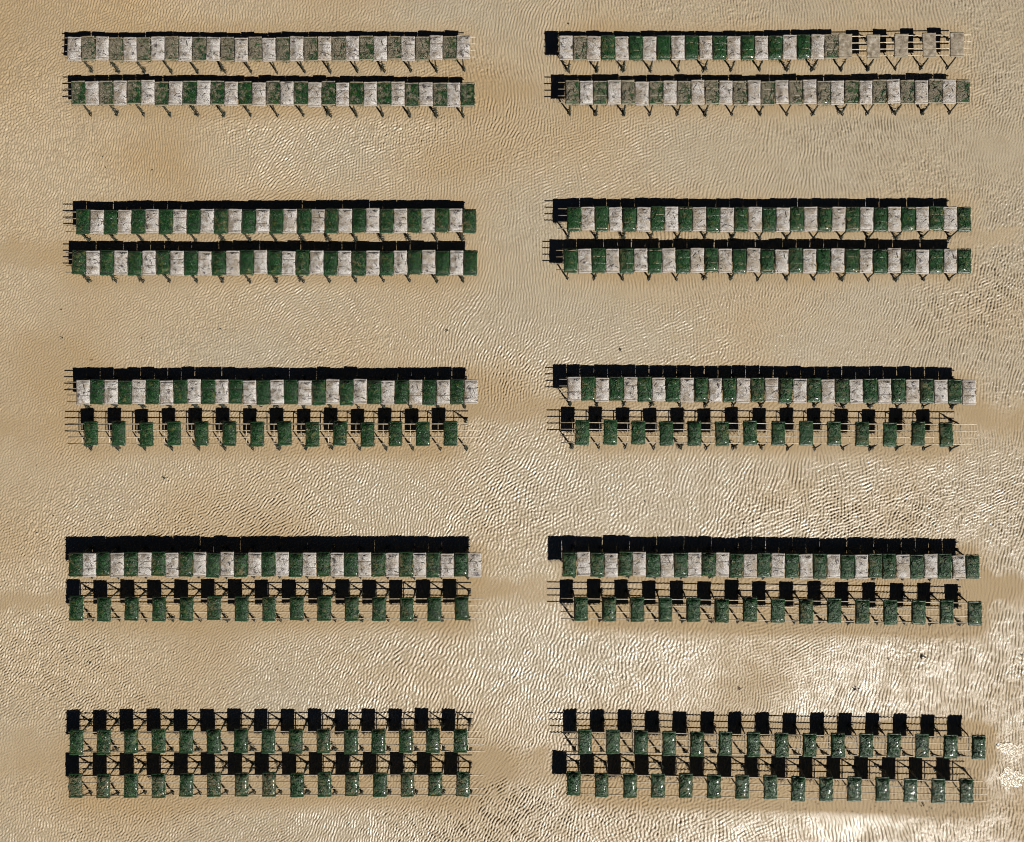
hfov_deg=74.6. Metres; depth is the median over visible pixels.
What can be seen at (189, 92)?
muddy oyster bag
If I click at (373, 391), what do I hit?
seaweed covered bag
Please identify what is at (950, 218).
pale oyster bag
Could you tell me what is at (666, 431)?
seaweed covered bag
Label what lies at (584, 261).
pale oyster bag
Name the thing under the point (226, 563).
pale oyster bag
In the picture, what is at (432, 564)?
seaweed covered bag
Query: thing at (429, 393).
seaweed covered bag
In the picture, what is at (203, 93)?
pale oyster bag
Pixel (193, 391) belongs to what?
pale oyster bag
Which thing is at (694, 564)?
pale oyster bag
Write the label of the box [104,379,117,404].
pale oyster bag
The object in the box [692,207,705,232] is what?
pale oyster bag
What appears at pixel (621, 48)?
pale oyster bag
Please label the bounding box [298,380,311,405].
pale oyster bag
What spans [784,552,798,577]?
seaweed covered bag
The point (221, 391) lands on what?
pale oyster bag
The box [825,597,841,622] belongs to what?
seaweed covered bag
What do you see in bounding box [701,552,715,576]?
seaweed covered bag
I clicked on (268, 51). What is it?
pale oyster bag
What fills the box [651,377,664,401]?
pale oyster bag
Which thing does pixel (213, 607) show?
seaweed covered bag
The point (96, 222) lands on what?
pale oyster bag
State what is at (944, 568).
seaweed covered bag
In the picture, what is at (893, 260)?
pale oyster bag
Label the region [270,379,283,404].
pale oyster bag
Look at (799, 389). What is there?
pale oyster bag
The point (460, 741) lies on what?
seaweed covered bag
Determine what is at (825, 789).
seaweed covered bag
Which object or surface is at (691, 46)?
seaweed covered bag
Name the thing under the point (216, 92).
muddy oyster bag
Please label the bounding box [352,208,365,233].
seaweed covered bag
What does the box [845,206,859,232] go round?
seaweed covered bag
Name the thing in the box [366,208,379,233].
pale oyster bag
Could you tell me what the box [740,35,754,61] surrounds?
seaweed covered bag
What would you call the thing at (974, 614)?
seaweed covered bag
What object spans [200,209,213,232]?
pale oyster bag
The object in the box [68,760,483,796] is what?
oyster rack
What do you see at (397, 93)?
pale oyster bag
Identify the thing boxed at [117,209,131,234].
pale oyster bag
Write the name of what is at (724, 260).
pale oyster bag
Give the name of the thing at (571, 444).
oyster rack
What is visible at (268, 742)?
seaweed covered bag
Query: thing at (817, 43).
pale oyster bag
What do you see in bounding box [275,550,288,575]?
pale oyster bag
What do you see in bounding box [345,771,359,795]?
seaweed covered bag
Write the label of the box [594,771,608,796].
seaweed covered bag
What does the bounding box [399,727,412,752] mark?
seaweed covered bag
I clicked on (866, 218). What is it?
pale oyster bag
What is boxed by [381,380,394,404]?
pale oyster bag
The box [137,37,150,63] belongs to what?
muddy oyster bag
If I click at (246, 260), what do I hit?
seaweed covered bag
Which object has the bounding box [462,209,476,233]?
seaweed covered bag
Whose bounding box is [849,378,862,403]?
pale oyster bag
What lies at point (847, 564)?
seaweed covered bag
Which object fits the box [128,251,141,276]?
seaweed covered bag
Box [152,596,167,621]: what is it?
seaweed covered bag
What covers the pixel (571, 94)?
muddy oyster bag
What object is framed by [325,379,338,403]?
pale oyster bag
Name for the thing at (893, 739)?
seaweed covered bag
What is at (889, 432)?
seaweed covered bag
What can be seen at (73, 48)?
pale oyster bag
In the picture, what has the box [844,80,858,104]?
muddy oyster bag
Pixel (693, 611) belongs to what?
seaweed covered bag
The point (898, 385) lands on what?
seaweed covered bag
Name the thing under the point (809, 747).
seaweed covered bag
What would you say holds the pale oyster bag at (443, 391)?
on the oyster rack at (223, 406)
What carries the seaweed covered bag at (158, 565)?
on the oyster rack at (143, 549)
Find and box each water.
[996,743,1020,755]
[999,767,1023,790]
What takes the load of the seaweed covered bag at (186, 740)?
on the oyster rack at (251, 749)
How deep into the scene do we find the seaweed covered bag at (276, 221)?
27.30 m
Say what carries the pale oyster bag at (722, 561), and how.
on the oyster rack at (710, 550)
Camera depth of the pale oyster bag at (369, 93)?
27.31 m
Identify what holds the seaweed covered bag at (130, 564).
on the oyster rack at (143, 549)
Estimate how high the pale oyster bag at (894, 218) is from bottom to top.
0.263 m
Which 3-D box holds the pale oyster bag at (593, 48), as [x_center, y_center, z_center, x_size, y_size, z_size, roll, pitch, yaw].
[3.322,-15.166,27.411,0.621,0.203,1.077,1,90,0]
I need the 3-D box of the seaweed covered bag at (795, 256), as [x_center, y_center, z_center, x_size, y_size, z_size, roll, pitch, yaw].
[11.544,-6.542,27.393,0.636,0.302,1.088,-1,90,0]
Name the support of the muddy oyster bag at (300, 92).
on the oyster rack at (116, 112)
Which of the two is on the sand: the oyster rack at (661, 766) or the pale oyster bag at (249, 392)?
the oyster rack at (661, 766)
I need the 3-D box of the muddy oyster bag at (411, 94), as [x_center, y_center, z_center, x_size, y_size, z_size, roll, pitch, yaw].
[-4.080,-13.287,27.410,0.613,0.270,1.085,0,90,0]
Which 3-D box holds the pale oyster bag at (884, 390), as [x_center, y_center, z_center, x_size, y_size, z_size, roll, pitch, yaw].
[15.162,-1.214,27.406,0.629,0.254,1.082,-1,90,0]
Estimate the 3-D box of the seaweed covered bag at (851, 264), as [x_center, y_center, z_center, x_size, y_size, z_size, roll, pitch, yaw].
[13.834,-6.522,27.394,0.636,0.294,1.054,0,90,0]
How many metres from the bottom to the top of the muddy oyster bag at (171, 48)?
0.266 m
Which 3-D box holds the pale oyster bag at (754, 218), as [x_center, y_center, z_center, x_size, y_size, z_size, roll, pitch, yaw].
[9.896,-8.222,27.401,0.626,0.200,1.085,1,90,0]
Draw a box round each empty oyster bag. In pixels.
[838,33,851,57]
[866,34,879,58]
[894,33,908,57]
[922,32,936,57]
[950,32,963,56]
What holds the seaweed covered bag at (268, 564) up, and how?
on the oyster rack at (143, 549)
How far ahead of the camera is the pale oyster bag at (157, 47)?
27.34 m
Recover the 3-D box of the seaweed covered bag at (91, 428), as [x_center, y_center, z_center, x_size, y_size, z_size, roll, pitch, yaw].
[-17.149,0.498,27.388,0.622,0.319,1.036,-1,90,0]
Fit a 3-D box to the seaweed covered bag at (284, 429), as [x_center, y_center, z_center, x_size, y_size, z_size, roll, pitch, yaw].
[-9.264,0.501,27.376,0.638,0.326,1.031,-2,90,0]
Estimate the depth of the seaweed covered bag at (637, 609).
27.30 m
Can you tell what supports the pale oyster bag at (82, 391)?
on the oyster rack at (223, 406)
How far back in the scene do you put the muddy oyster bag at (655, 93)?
27.34 m
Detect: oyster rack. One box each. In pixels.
[65,37,475,74]
[65,82,475,117]
[66,208,476,243]
[66,248,464,283]
[67,375,478,410]
[68,416,479,450]
[68,545,481,579]
[68,588,482,622]
[68,717,484,752]
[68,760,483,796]
[556,247,971,281]
[557,34,970,73]
[558,80,970,116]
[558,206,971,240]
[559,373,976,409]
[560,415,976,451]
[561,544,980,580]
[561,587,983,625]
[563,717,985,756]
[566,759,986,801]
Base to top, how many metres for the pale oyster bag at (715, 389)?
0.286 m
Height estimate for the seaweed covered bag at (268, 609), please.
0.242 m
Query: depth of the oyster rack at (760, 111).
27.82 m
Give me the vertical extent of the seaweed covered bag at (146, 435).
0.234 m
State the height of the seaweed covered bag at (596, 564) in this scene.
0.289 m
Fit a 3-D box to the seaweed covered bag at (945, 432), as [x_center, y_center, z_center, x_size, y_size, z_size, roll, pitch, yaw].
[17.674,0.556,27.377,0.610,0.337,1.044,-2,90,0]
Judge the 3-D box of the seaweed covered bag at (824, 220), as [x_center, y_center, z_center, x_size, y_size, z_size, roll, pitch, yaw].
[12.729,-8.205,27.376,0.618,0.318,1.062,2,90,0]
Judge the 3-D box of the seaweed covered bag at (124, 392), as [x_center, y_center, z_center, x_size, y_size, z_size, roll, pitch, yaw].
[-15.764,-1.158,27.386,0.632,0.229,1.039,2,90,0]
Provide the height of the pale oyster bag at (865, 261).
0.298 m
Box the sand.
[0,0,1023,841]
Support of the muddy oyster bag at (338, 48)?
on the oyster rack at (223, 70)
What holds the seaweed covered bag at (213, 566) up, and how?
on the oyster rack at (143, 549)
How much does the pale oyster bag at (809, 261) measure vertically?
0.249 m
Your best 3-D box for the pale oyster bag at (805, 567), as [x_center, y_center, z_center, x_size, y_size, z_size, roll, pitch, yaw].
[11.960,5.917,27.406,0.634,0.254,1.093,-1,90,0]
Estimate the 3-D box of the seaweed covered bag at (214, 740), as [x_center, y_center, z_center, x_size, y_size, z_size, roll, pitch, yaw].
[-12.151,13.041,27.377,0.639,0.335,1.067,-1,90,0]
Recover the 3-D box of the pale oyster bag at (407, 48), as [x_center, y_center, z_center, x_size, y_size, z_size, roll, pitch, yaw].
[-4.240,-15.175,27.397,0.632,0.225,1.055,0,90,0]
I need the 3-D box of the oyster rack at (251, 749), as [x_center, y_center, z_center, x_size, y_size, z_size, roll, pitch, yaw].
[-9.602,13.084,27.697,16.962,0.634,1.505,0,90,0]
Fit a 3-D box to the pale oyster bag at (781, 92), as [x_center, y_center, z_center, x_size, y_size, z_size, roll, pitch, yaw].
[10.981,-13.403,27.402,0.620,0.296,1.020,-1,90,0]
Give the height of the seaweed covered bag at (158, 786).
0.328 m
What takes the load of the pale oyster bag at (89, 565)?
on the oyster rack at (143, 549)
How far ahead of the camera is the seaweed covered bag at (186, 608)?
27.30 m
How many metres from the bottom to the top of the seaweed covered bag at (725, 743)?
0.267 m
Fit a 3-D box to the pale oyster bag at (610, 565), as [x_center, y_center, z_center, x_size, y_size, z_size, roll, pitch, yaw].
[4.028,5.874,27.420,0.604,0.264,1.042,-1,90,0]
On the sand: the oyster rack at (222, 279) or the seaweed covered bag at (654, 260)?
the oyster rack at (222, 279)
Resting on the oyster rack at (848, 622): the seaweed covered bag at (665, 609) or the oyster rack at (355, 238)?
the seaweed covered bag at (665, 609)
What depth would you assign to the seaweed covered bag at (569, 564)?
27.29 m
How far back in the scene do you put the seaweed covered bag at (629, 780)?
27.29 m
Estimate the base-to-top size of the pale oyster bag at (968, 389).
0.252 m
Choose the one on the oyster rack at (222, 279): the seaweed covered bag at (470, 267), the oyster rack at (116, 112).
the seaweed covered bag at (470, 267)
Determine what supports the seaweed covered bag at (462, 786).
on the oyster rack at (306, 792)
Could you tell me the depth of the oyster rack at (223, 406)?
27.89 m
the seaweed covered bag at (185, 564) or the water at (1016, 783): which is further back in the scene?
the water at (1016, 783)
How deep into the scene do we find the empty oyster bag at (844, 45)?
27.36 m
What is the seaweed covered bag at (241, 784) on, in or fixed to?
on the oyster rack at (306, 792)
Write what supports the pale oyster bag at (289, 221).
on the oyster rack at (355, 238)
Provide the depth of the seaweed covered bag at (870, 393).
27.30 m
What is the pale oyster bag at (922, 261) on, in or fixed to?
on the oyster rack at (841, 278)
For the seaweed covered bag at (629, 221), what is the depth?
27.29 m
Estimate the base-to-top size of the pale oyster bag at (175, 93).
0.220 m
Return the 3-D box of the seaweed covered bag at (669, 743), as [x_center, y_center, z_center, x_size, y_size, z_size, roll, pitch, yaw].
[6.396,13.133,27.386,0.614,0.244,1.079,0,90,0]
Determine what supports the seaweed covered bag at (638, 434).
on the oyster rack at (571, 444)
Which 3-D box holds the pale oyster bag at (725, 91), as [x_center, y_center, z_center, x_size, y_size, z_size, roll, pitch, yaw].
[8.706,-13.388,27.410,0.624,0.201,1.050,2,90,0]
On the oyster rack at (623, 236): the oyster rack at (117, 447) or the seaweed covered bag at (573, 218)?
the seaweed covered bag at (573, 218)
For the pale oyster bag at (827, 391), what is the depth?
27.32 m
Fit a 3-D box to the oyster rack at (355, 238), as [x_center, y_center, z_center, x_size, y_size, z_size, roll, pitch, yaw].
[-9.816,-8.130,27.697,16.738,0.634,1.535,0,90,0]
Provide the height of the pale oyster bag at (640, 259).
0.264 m
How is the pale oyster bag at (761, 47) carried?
on the oyster rack at (623, 65)
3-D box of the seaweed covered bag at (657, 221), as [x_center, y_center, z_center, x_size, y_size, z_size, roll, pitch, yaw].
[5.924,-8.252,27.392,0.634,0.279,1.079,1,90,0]
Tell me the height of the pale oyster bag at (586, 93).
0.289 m
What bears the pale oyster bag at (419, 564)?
on the oyster rack at (143, 549)
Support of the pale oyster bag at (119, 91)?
on the oyster rack at (116, 112)
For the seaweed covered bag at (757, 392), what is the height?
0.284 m
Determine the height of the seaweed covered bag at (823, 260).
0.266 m
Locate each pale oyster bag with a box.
[67,36,80,61]
[76,380,89,404]
[82,553,95,576]
[85,81,98,106]
[85,250,99,276]
[89,209,104,236]
[95,36,108,60]
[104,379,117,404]
[110,552,123,577]
[113,80,126,105]
[113,250,127,275]
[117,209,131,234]
[123,37,136,63]
[132,379,145,404]
[137,552,151,576]
[141,79,154,106]
[142,250,155,274]
[145,209,158,233]
[151,36,164,62]
[159,380,172,404]
[165,551,178,577]
[168,81,182,106]
[170,250,183,276]
[173,209,186,233]
[178,36,191,62]
[187,378,200,403]
[192,552,207,576]
[196,80,210,105]
[197,251,211,275]
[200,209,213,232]
[206,36,220,60]
[215,379,228,404]
[220,550,233,576]
[224,81,238,107]
[226,250,239,276]
[228,208,241,234]
[234,37,247,63]
[242,380,256,405]
[248,552,260,575]
[252,82,265,107]
[253,250,267,274]
[255,209,269,233]
[262,38,275,62]
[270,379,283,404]
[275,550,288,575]
[280,81,293,106]
[281,250,295,276]
[282,208,296,233]
[289,36,303,62]
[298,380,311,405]
[302,552,316,575]
[307,82,321,107]
[310,250,323,274]
[311,209,324,233]
[318,36,331,61]
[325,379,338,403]
[330,552,343,576]
[335,82,348,107]
[337,250,351,276]
[338,208,351,233]
[345,36,358,60]
[353,378,366,403]
[358,552,370,576]
[363,81,376,107]
[365,250,379,275]
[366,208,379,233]
[373,36,386,61]
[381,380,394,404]
[385,552,398,576]
[391,81,404,107]
[393,208,407,234]
[393,250,406,274]
[401,36,414,61]
[408,379,422,404]
[413,552,425,576]
[419,82,432,106]
[421,208,434,233]
[421,250,434,273]
[429,35,442,61]
[436,379,449,404]
[440,553,453,576]
[447,82,460,106]
[448,208,462,232]
[449,250,463,275]
[456,35,470,58]
[464,379,477,403]
[468,552,481,576]
[559,35,572,61]
[566,376,580,400]
[576,551,589,575]
[577,248,591,273]
[579,80,592,105]
[581,206,594,231]
[587,36,600,62]
[595,377,608,402]
[604,552,617,576]
[605,248,618,272]
[607,80,620,106]
[608,206,621,232]
[615,36,628,61]
[623,377,637,400]
[632,551,645,575]
[634,81,648,106]
[634,248,647,271]
[636,207,650,232]
[642,36,656,62]
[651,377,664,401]
[660,553,673,577]
[662,80,676,106]
[662,248,675,273]
[664,206,677,231]
[670,35,684,60]
[680,377,693,402]
[687,552,701,576]
[690,248,703,272]
[691,79,704,105]
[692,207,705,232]
[698,35,712,60]
[708,378,721,402]
[715,552,729,576]
[718,248,731,273]
[719,80,732,104]
[720,207,733,231]
[726,36,739,60]
[736,378,749,402]
[743,553,756,577]
[746,247,759,273]
[747,80,760,106]
[747,206,761,232]
[754,36,767,61]
[764,377,778,402]
[770,553,784,577]
[774,249,788,273]
[775,80,788,104]
[776,207,789,231]
[782,34,796,61]
[792,378,806,402]
[799,553,812,578]
[802,79,816,106]
[802,248,815,273]
[803,206,817,232]
[810,34,824,60]
[821,379,834,403]
[826,554,839,577]
[829,248,844,273]
[830,80,843,105]
[831,206,845,232]
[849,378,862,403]
[854,553,867,578]
[858,80,872,105]
[859,207,873,232]
[859,249,872,273]
[877,379,891,404]
[886,79,900,104]
[887,206,900,231]
[887,248,900,273]
[896,554,909,578]
[905,379,919,403]
[914,80,927,104]
[915,206,928,230]
[915,249,928,274]
[924,553,937,578]
[933,379,947,403]
[942,79,955,104]
[942,249,956,273]
[943,206,956,231]
[951,555,965,578]
[961,379,975,404]
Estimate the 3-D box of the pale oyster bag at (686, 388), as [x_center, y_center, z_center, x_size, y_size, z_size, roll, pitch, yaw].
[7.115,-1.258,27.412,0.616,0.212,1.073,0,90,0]
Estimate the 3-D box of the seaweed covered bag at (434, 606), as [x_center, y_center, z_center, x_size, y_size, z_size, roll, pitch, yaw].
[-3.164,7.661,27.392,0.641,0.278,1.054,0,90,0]
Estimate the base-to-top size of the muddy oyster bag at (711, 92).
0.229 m
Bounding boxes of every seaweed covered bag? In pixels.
[68,552,84,576]
[68,772,84,797]
[69,595,84,620]
[69,729,86,754]
[71,250,85,274]
[76,209,90,235]
[84,421,99,445]
[90,379,103,404]
[96,551,109,575]
[96,729,111,754]
[96,773,112,797]
[97,595,113,621]
[100,250,113,275]
[103,210,117,234]
[111,420,126,445]
[118,380,131,405]
[124,552,137,576]
[124,596,140,620]
[124,728,140,753]
[124,773,139,797]
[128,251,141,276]
[131,209,145,234]
[139,422,153,446]
[145,379,159,404]
[151,551,165,575]
[151,726,165,752]
[151,772,166,797]
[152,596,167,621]
[156,250,169,275]
[159,209,173,234]
[167,421,183,445]
[173,380,186,403]
[178,551,192,576]
[179,595,194,620]
[179,727,194,753]
[179,771,194,796]
[184,250,197,276]
[186,209,201,234]
[194,421,210,445]
[201,379,214,404]
[206,552,219,577]
[206,728,222,753]
[207,595,222,619]
[207,772,221,796]
[211,251,225,275]
[214,208,227,234]
[222,421,237,445]
[228,379,242,403]
[234,552,247,576]
[234,727,249,752]
[235,596,249,621]
[235,772,249,796]
[239,250,253,274]
[241,209,255,234]
[250,421,264,446]
[256,380,269,404]
[261,551,274,576]
[261,728,275,753]
[262,596,276,621]
[262,771,277,796]
[267,250,281,275]
[270,209,284,234]
[277,421,292,445]
[284,379,297,404]
[288,728,303,753]
[289,552,302,576]
[289,596,304,620]
[290,771,304,797]
[295,249,309,275]
[297,208,312,234]
[305,421,319,446]
[312,380,325,405]
[316,552,330,576]
[316,727,331,752]
[317,595,331,620]
[318,771,332,796]
[324,251,337,276]
[325,208,338,234]
[333,421,347,445]
[339,380,353,405]
[344,551,357,576]
[344,729,357,753]
[345,596,359,620]
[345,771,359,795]
[351,250,365,276]
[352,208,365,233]
[360,421,375,446]
[367,380,380,404]
[371,552,385,576]
[371,728,386,753]
[372,596,386,620]
[373,770,387,796]
[379,209,393,233]
[379,251,393,275]
[388,421,402,446]
[394,379,408,404]
[399,551,412,576]
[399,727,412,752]
[400,597,414,620]
[400,771,414,796]
[407,208,420,233]
[407,250,420,274]
[416,421,429,446]
[422,380,436,405]
[426,552,440,577]
[426,726,440,752]
[427,596,441,620]
[428,771,442,795]
[435,208,448,232]
[435,251,449,276]
[443,420,457,445]
[450,379,463,404]
[453,726,467,752]
[454,552,467,576]
[454,595,468,620]
[455,771,470,796]
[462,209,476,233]
[463,250,477,275]
[561,551,576,576]
[563,248,577,272]
[566,769,580,795]
[567,207,580,232]
[574,595,587,620]
[575,420,589,445]
[578,728,591,753]
[581,376,594,400]
[590,552,603,576]
[591,248,605,273]
[594,206,608,232]
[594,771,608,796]
[600,35,614,61]
[601,596,615,621]
[602,419,617,444]
[605,729,619,753]
[609,376,622,401]
[617,550,631,575]
[619,248,633,274]
[622,207,636,232]
[622,772,636,797]
[628,35,642,61]
[630,596,644,621]
[631,420,645,444]
[633,729,647,754]
[637,376,651,402]
[646,552,659,577]
[647,248,661,273]
[650,206,664,231]
[650,773,664,797]
[656,35,670,61]
[657,597,672,621]
[658,421,673,445]
[661,729,675,755]
[665,377,679,402]
[673,552,687,577]
[676,249,689,273]
[678,206,692,232]
[678,771,692,797]
[684,35,698,59]
[686,420,701,445]
[686,596,700,621]
[690,730,703,756]
[693,377,707,402]
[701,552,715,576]
[704,248,717,273]
[706,207,719,232]
[706,771,720,798]
[712,35,726,61]
[714,598,728,622]
[715,421,728,445]
[718,731,731,755]
[722,378,735,401]
[729,553,743,577]
[732,248,745,274]
[733,207,747,232]
[734,773,749,798]
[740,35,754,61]
[742,420,756,445]
[742,595,756,621]
[746,731,760,756]
[750,377,764,402]
[757,552,770,576]
[760,248,774,274]
[762,207,775,232]
[763,774,776,798]
[768,35,782,61]
[769,597,784,622]
[770,421,784,445]
[773,731,788,756]
[778,378,792,403]
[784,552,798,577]
[788,248,802,274]
[789,206,803,231]
[789,774,804,801]
[796,34,810,60]
[797,420,812,445]
[798,598,812,623]
[801,732,816,756]
[806,378,820,402]
[812,552,826,578]
[816,248,830,274]
[817,207,831,232]
[817,774,832,800]
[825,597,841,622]
[826,421,840,445]
[830,731,844,757]
[834,378,848,402]
[840,554,854,578]
[844,248,858,273]
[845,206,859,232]
[845,774,861,800]
[853,421,868,446]
[853,599,869,623]
[857,732,873,757]
[863,378,877,403]
[868,553,881,577]
[872,249,886,274]
[873,207,886,231]
[874,776,889,800]
[881,422,896,446]
[882,553,895,578]
[882,598,897,624]
[884,732,900,757]
[891,378,905,403]
[900,249,914,274]
[901,206,914,231]
[901,778,917,801]
[910,421,924,445]
[910,553,923,578]
[911,599,925,624]
[914,732,928,757]
[919,378,933,403]
[929,206,942,231]
[929,249,942,274]
[930,778,945,802]
[937,422,953,446]
[937,553,951,578]
[937,599,953,623]
[941,733,957,758]
[948,379,961,403]
[957,207,970,233]
[957,248,970,273]
[958,777,973,802]
[965,554,979,578]
[965,600,981,625]
[971,733,985,758]
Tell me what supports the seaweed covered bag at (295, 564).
on the oyster rack at (143, 549)
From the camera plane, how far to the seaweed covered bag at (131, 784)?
27.31 m
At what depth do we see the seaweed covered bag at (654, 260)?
27.30 m
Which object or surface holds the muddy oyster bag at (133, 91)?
on the oyster rack at (116, 112)
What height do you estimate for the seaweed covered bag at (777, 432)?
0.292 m
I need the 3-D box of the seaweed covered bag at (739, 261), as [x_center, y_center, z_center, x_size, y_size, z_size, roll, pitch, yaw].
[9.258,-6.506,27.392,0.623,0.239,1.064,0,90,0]
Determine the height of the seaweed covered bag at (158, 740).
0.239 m
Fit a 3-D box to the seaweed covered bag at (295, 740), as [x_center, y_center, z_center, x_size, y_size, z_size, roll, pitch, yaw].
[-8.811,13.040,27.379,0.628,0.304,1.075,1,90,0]
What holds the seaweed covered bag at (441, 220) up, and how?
on the oyster rack at (355, 238)
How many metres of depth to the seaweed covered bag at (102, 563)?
27.29 m
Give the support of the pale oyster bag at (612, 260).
on the oyster rack at (841, 278)
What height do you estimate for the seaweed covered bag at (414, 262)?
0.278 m
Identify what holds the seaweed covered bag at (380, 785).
on the oyster rack at (306, 792)
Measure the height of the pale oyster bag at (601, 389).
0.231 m
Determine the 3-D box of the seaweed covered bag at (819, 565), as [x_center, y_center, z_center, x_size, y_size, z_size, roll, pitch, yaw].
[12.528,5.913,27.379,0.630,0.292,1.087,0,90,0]
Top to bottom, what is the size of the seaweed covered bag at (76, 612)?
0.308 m
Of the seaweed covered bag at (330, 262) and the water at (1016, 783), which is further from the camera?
the water at (1016, 783)
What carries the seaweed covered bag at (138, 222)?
on the oyster rack at (355, 238)
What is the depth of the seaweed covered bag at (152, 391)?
27.31 m
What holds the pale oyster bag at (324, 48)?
on the oyster rack at (223, 70)
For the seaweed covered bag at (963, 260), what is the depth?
27.29 m
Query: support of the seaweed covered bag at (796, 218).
on the oyster rack at (623, 236)
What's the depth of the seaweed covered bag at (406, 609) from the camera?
27.30 m
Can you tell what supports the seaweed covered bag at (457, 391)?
on the oyster rack at (223, 406)
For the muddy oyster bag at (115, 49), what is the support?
on the oyster rack at (223, 70)
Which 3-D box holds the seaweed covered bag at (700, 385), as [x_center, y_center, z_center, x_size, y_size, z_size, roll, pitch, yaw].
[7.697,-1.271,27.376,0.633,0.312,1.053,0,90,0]
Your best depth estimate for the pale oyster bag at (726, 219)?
27.33 m
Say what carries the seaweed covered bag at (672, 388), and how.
on the oyster rack at (760, 375)
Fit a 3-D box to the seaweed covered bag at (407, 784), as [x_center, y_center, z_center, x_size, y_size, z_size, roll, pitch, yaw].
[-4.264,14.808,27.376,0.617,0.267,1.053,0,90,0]
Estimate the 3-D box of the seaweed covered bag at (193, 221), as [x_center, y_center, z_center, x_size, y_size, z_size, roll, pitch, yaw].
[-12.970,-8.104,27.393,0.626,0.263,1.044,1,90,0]
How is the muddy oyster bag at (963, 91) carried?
on the oyster rack at (760, 111)
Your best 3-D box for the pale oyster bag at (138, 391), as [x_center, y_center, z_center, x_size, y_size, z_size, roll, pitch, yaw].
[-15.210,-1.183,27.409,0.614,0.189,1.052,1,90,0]
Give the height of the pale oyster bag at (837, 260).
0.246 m
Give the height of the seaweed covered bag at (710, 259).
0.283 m
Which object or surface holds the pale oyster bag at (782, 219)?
on the oyster rack at (623, 236)
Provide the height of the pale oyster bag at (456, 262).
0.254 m
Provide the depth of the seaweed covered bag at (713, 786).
27.30 m
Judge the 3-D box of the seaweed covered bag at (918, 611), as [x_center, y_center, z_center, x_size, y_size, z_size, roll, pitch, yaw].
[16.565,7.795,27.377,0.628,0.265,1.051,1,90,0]
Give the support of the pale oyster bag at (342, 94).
on the oyster rack at (116, 112)
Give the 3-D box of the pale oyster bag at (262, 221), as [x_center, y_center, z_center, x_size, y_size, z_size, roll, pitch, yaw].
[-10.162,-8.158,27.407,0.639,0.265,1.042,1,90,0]
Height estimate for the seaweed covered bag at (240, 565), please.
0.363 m
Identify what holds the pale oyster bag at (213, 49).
on the oyster rack at (223, 70)
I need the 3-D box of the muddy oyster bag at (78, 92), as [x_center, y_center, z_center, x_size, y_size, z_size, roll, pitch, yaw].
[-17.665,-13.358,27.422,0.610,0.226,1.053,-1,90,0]
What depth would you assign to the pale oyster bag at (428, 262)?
27.32 m
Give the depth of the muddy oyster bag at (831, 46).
27.35 m
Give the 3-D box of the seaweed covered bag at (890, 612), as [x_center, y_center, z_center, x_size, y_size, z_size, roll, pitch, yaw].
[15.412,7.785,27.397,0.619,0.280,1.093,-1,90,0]
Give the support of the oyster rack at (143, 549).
on the sand
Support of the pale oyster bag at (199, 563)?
on the oyster rack at (143, 549)
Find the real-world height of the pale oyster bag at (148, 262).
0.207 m
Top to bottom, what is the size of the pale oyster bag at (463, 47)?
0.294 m
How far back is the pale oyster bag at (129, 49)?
27.33 m
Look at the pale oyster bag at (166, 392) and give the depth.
27.33 m
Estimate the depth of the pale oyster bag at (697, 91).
27.34 m
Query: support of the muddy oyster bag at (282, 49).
on the oyster rack at (223, 70)
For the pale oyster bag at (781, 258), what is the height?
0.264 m
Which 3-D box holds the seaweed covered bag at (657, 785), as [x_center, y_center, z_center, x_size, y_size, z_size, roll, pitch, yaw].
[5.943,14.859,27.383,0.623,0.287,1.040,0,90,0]
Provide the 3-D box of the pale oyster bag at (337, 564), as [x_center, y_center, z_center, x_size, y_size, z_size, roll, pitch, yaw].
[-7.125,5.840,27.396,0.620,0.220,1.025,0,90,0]
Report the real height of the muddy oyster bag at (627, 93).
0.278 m
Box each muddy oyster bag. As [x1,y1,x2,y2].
[71,80,84,107]
[81,35,95,61]
[99,80,112,106]
[109,37,123,63]
[127,80,140,105]
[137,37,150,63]
[154,81,168,108]
[164,36,178,62]
[182,80,196,106]
[192,36,205,63]
[210,80,223,107]
[220,37,234,64]
[238,81,251,105]
[248,36,262,61]
[266,80,279,107]
[276,37,289,64]
[294,81,307,107]
[304,36,317,63]
[321,81,335,107]
[331,36,344,63]
[349,81,362,107]
[359,35,372,62]
[377,81,390,107]
[387,36,400,62]
[405,82,418,109]
[415,36,428,63]
[432,82,446,109]
[442,36,456,61]
[460,82,474,107]
[564,80,578,106]
[573,35,586,61]
[593,80,606,106]
[621,79,634,107]
[649,81,662,106]
[677,80,690,106]
[704,80,718,105]
[731,80,746,107]
[760,81,774,106]
[788,80,802,105]
[815,80,830,107]
[823,34,837,61]
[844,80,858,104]
[872,79,886,106]
[900,79,913,105]
[928,78,942,105]
[956,79,969,104]
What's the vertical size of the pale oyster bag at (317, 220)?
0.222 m
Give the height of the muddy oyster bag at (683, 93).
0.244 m
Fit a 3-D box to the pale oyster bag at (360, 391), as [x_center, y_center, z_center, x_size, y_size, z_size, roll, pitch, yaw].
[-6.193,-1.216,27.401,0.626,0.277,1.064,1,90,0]
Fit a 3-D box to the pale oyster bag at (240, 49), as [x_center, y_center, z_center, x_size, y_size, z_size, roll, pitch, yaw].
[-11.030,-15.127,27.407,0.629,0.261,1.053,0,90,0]
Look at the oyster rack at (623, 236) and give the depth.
27.86 m
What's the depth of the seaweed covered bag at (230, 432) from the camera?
27.28 m
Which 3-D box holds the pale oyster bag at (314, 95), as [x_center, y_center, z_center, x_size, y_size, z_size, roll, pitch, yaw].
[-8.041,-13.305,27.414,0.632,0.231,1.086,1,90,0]
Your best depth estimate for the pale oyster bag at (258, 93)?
27.33 m
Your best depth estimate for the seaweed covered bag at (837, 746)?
27.29 m

